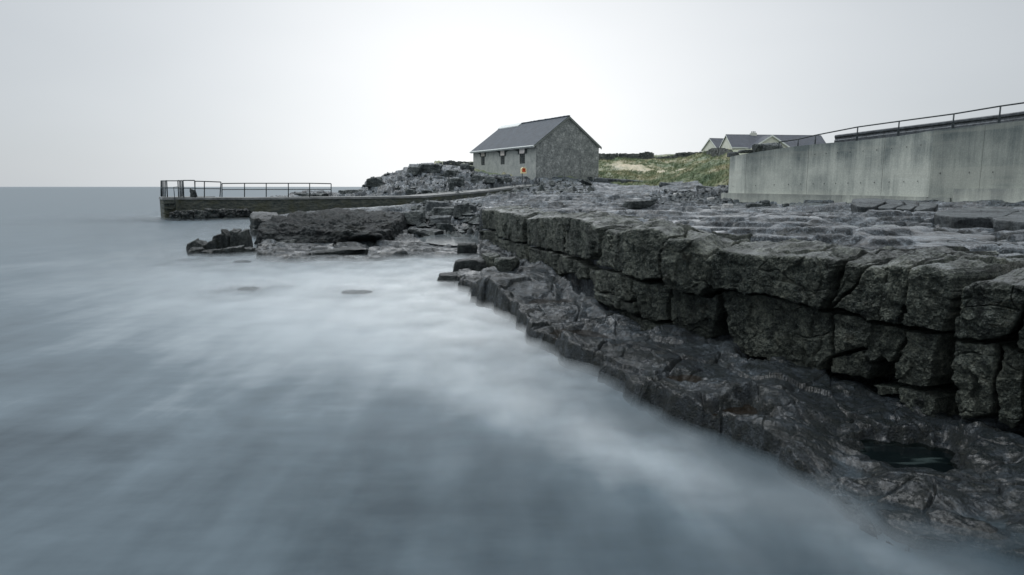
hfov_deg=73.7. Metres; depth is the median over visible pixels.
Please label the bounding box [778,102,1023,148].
wall handrail
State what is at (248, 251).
reef block
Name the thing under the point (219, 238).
reef block
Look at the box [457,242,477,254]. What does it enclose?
boulder
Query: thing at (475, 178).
boulder
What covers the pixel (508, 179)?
boulder
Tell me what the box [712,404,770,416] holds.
tide pool
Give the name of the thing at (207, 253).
reef block
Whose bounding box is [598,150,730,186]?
grass
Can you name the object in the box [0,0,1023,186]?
sky
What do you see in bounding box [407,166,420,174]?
boulder
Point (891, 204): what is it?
stone slab
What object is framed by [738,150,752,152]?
boulder
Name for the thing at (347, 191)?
boulder
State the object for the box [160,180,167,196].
pier railing
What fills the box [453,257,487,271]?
boulder
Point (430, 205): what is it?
boulder
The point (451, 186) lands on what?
boulder
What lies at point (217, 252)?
reef block
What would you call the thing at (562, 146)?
stone shed
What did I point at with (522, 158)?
blocked window
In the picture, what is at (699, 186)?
kerb slab
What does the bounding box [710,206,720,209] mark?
stone
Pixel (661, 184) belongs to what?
kerb slab
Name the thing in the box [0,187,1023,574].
sea
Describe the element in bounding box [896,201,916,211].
stone slab
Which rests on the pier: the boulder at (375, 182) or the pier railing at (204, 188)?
the pier railing at (204, 188)
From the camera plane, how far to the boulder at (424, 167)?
73.65 m
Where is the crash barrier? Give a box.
[834,111,1023,141]
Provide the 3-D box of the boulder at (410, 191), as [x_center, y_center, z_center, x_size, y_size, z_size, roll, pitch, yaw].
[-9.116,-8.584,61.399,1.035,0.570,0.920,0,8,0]
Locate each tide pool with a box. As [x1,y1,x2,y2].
[420,234,478,245]
[528,299,571,303]
[550,329,607,339]
[660,374,702,382]
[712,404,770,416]
[860,439,958,471]
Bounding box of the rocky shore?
[255,149,1023,569]
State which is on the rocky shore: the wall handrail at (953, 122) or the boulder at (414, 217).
the boulder at (414, 217)
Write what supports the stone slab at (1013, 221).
on the rocky shore
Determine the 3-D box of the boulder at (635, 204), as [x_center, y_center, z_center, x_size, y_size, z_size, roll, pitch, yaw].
[4.808,-3.122,25.664,1.243,0.366,0.808,-3,9,-20]
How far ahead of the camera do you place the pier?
51.62 m
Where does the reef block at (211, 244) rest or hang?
on the swash
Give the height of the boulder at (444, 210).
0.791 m
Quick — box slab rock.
[254,207,407,246]
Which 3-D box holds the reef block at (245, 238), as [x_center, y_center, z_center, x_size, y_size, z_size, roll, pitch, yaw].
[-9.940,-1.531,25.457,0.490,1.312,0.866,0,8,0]
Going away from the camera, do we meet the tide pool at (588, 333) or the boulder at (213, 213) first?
the tide pool at (588, 333)
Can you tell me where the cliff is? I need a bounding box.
[479,206,1023,428]
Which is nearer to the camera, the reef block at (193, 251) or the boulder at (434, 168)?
the reef block at (193, 251)
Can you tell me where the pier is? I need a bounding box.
[159,185,531,219]
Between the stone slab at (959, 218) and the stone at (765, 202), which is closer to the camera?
the stone slab at (959, 218)
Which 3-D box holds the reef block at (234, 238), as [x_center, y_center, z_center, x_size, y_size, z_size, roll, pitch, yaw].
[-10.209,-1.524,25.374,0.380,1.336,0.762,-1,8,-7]
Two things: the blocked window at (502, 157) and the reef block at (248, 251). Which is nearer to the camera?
the reef block at (248, 251)
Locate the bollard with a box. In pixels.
[190,189,196,196]
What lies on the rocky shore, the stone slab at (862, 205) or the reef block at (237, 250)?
the stone slab at (862, 205)
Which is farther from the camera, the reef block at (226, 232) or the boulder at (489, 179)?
the boulder at (489, 179)
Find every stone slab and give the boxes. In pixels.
[851,198,884,212]
[878,199,903,209]
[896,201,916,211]
[914,202,937,211]
[934,208,1018,228]
[991,212,1023,231]
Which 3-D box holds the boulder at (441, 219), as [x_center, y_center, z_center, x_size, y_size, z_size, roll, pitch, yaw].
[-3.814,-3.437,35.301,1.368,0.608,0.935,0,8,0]
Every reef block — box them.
[186,238,198,252]
[187,247,205,255]
[194,240,207,249]
[200,249,213,256]
[207,239,217,249]
[212,233,223,248]
[212,248,222,256]
[221,229,229,247]
[222,247,231,256]
[230,228,241,246]
[231,245,243,255]
[238,229,252,246]
[243,247,255,255]
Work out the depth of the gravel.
38.32 m
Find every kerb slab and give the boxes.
[594,177,639,183]
[659,182,675,186]
[696,185,715,188]
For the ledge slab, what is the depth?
23.15 m
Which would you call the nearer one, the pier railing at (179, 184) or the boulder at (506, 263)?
the boulder at (506, 263)
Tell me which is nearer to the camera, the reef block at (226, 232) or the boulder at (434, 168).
the reef block at (226, 232)
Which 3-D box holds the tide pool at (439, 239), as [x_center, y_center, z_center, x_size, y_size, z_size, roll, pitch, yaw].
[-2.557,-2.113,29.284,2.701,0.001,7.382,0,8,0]
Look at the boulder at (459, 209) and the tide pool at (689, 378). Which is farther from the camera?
the boulder at (459, 209)
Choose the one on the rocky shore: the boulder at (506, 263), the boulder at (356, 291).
the boulder at (506, 263)
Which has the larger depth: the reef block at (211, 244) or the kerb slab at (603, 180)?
the kerb slab at (603, 180)
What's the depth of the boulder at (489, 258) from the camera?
18.57 m
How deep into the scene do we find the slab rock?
27.86 m
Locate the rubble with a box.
[361,165,596,236]
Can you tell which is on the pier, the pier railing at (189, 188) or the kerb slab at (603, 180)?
the pier railing at (189, 188)
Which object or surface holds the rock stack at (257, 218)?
on the rocky shore
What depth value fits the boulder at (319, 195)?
56.59 m
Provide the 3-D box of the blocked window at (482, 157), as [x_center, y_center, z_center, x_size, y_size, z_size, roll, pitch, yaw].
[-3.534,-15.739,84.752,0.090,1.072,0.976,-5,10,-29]
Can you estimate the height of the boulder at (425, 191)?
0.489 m
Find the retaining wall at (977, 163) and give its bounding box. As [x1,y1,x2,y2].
[721,120,1023,203]
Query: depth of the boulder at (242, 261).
21.85 m
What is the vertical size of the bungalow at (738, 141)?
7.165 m
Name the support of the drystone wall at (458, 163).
on the rocky shore
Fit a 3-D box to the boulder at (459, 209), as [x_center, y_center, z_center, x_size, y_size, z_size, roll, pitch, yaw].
[-2.851,-4.370,38.617,1.097,0.868,0.956,-4,9,-23]
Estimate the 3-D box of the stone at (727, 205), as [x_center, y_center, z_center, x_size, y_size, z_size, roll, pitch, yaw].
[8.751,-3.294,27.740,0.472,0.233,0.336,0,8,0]
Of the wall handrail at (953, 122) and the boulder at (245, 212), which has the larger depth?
the boulder at (245, 212)
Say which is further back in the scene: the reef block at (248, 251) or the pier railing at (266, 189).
the pier railing at (266, 189)
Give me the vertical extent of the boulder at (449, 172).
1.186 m
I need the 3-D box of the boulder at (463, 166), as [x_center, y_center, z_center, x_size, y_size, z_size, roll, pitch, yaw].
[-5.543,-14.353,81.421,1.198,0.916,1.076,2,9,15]
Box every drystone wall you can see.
[439,160,472,165]
[599,152,654,159]
[656,148,732,158]
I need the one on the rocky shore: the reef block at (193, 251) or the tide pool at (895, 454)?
the tide pool at (895, 454)
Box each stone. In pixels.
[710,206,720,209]
[721,204,732,207]
[746,203,761,207]
[759,200,770,205]
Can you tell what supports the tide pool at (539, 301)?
on the rocky shore
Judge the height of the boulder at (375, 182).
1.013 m
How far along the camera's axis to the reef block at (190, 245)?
24.77 m
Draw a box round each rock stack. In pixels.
[249,211,280,238]
[276,239,296,243]
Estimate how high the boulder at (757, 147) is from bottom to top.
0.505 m
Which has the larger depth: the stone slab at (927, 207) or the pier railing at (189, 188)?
the pier railing at (189, 188)
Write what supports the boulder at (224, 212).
on the swash
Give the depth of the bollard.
50.96 m
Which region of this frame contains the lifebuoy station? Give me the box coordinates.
[520,167,526,182]
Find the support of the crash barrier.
on the retaining wall at (977, 163)
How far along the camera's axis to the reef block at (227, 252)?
23.68 m
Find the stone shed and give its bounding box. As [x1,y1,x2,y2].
[470,115,601,179]
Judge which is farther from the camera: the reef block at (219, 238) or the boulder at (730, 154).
the boulder at (730, 154)
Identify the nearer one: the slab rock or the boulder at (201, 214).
the slab rock
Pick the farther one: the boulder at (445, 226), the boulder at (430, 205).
the boulder at (430, 205)
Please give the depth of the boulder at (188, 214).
48.41 m
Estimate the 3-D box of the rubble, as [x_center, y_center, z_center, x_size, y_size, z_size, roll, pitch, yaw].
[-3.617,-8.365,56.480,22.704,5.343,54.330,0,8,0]
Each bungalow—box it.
[701,138,723,150]
[719,131,825,149]
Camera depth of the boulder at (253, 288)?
16.00 m
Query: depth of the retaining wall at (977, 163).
29.96 m
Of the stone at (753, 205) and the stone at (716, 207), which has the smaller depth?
the stone at (716, 207)
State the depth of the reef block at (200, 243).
24.47 m
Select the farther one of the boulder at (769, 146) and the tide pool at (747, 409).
the boulder at (769, 146)
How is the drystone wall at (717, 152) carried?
on the rocky shore
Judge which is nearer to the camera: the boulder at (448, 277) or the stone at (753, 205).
the boulder at (448, 277)
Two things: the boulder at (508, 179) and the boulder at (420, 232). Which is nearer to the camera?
the boulder at (420, 232)
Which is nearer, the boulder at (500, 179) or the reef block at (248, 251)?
the reef block at (248, 251)
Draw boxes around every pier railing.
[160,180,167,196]
[177,180,182,196]
[183,180,195,196]
[194,181,220,196]
[221,183,331,196]
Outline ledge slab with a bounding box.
[306,246,368,255]
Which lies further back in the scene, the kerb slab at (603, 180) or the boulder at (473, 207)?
the kerb slab at (603, 180)
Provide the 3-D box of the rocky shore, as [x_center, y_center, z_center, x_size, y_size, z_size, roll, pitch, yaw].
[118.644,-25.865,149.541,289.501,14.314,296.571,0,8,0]
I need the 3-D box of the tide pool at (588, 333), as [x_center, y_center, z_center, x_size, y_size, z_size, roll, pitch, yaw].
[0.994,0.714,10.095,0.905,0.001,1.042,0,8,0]
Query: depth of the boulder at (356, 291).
15.51 m
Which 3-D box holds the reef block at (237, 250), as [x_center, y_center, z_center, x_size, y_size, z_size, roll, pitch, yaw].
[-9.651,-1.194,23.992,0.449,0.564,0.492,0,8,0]
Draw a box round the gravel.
[650,184,728,204]
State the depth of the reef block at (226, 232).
24.98 m
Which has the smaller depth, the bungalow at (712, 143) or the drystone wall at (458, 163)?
the drystone wall at (458, 163)
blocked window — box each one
[481,156,484,164]
[501,156,504,163]
[520,153,524,163]
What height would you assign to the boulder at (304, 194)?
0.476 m
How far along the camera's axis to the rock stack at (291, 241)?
26.21 m
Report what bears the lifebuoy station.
on the rocky shore
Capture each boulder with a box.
[169,210,186,220]
[181,210,194,219]
[193,209,208,219]
[204,208,223,218]
[218,208,235,217]
[233,260,251,262]
[236,208,251,216]
[237,286,259,290]
[294,193,310,196]
[311,193,328,196]
[338,189,362,193]
[342,289,372,293]
[366,177,382,186]
[403,210,425,224]
[405,189,416,194]
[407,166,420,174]
[407,228,443,236]
[418,164,427,172]
[421,190,431,193]
[425,200,450,211]
[427,164,442,172]
[428,215,451,224]
[431,207,453,215]
[436,223,452,231]
[437,272,457,281]
[442,169,459,176]
[447,178,464,186]
[448,182,453,191]
[453,203,470,217]
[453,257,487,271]
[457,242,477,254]
[460,163,469,169]
[467,202,476,211]
[470,174,485,182]
[482,253,499,266]
[483,176,494,183]
[494,256,519,270]
[495,176,504,183]
[504,177,511,182]
[622,200,654,208]
[727,152,738,156]
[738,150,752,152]
[752,144,762,152]
[761,142,782,150]
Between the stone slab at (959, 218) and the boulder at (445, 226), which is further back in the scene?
the boulder at (445, 226)
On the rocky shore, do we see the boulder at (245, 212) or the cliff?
the cliff
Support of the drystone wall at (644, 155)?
on the rocky shore
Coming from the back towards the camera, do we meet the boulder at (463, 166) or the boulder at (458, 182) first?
the boulder at (463, 166)

